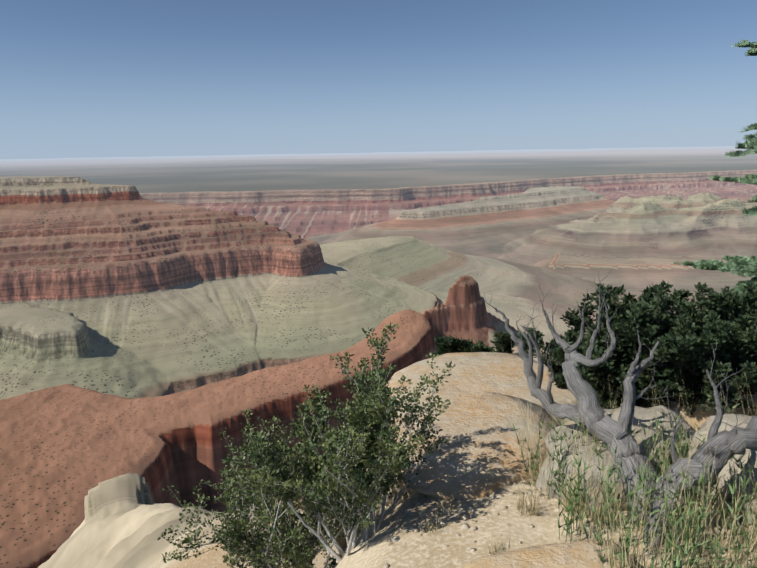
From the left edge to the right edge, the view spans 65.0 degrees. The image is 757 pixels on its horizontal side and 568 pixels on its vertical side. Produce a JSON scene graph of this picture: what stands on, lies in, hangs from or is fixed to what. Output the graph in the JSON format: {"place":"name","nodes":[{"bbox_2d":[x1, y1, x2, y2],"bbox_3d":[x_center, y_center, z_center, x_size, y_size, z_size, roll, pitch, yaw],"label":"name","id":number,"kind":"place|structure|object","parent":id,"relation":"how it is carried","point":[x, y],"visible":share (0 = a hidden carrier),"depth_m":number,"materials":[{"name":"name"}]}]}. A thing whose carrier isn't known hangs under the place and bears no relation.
{"place":"outdoors","nodes":[
{"label":"outdoors","id":0,"kind":"place"},
{"bbox_2d":[0,146,756,567],"bbox_3d":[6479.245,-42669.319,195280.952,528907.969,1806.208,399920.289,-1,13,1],"label":"canyon ground","id":1,"kind":"structure","parent":0,"point":[164,320],"depth_m":4121.29,"materials":[{"name":"brown stone"}]},
{"bbox_2d":[157,322,454,567],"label":"shrub","id":2,"kind":"object","parent":1,"relation":"on","point":[314,485],"visible":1,"depth_m":3.23,"materials":[{"name":"green plant"}]},
{"bbox_2d":[281,543,338,567],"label":"slope rock","id":3,"kind":"object","parent":1,"relation":"on","point":[320,561],"visible":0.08,"depth_m":4.70,"materials":[{"name":"stone"}]},
{"bbox_2d":[331,491,377,550],"bbox_3d":[-0.105,1.581,4.009,0.425,0.327,0.526,-1,13,1],"label":"slope rock","id":4,"kind":"object","parent":1,"relation":"on","point":[342,542],"visible":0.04,"depth_m":3.77,"materials":[{"name":"stone"}]},
{"bbox_2d":[357,385,558,505],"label":"rock slab","id":5,"kind":"structure","parent":1,"relation":"on","point":[478,456],"depth_m":3.78,"materials":[{"name":"stone"}]},
{"bbox_2d":[382,352,577,425],"bbox_3d":[0.968,1.055,4.933,2.057,0.540,1.724,-1,13,1],"label":"rock","id":6,"kind":"object","parent":1,"relation":"on","point":[476,374],"visible":0.27,"depth_m":5.04,"materials":[{"name":"stone"}]},
{"bbox_2d":[495,346,543,353],"bbox_3d":[1.361,1.005,5.917,1.364,0.614,0.935,-7,14,-24],"label":"rock","id":7,"kind":"object","parent":1,"relation":"on","point":[515,349],"visible":0.02,"depth_m":6.09,"materials":[{"name":"stone"}]},
{"bbox_2d":[336,492,753,567],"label":"path pebbles","id":8,"kind":"object","parent":1,"relation":"on","point":[466,516],"visible":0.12,"depth_m":2.95,"materials":[{"name":"stone"}]},
{"bbox_2d":[459,538,636,567],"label":"rock slab","id":9,"kind":"structure","parent":1,"relation":"on","point":[566,555],"depth_m":2.44,"materials":[{"name":"beige stone"}]},
{"bbox_2d":[509,353,613,424],"bbox_3d":[1.364,1.034,5.157,1.779,0.480,1.596,2,13,15],"label":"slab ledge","id":10,"kind":"object","parent":1,"relation":"on","point":[567,422],"visible":0.02,"depth_m":4.42,"materials":[{"name":"stone"}]},
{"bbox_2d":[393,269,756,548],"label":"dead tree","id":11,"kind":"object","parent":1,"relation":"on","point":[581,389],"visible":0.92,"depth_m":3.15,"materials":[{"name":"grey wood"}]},
{"bbox_2d":[415,371,756,567],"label":"grass and herbs","id":12,"kind":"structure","parent":1,"relation":"on","point":[573,498],"depth_m":2.71,"materials":[{"name":"green plant"}]},
{"bbox_2d":[432,279,756,415],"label":"bushes","id":13,"kind":"object","parent":1,"relation":"on","point":[687,335],"visible":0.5,"depth_m":4.25,"materials":[{"name":"green plant"}]},
{"bbox_2d":[534,423,679,511],"bbox_3d":[1.308,1.103,3.450,0.844,0.472,0.634,-10,16,-36],"label":"rock","id":14,"kind":"object","parent":1,"relation":"on","point":[568,468],"visible":0.25,"depth_m":3.25,"materials":[{"name":"beige stone"}]},
{"bbox_2d":[603,405,695,457],"bbox_3d":[1.704,1.087,3.769,0.666,0.454,0.836,-1,13,1],"label":"rock","id":15,"kind":"object","parent":1,"relation":"on","point":[645,414],"visible":0.12,"depth_m":3.81,"materials":[{"name":"beige stone"}]},
{"bbox_2d":[646,383,756,430],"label":"rock","id":16,"kind":"object","parent":1,"relation":"on","point":[705,414],"visible":0.08,"depth_m":4.25,"materials":[{"name":"stone"}]},
{"bbox_2d":[674,39,756,322],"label":"conifer tree","id":17,"kind":"object","parent":1,"relation":"on","point":[738,265],"visible":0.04,"depth_m":5.73,"materials":[{"name":"green plant"}]},
{"bbox_2d":[686,414,756,524],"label":"boulder","id":18,"kind":"object","parent":1,"relation":"on","point":[730,418],"visible":0.31,"depth_m":3.00,"materials":[{"name":"beige stone"}]},
{"bbox_2d":[0,0,756,158],"label":"sky","id":19,"kind":"structure","parent":0,"point":[79,78],"materials":[{"name":"blue"}]}
]}

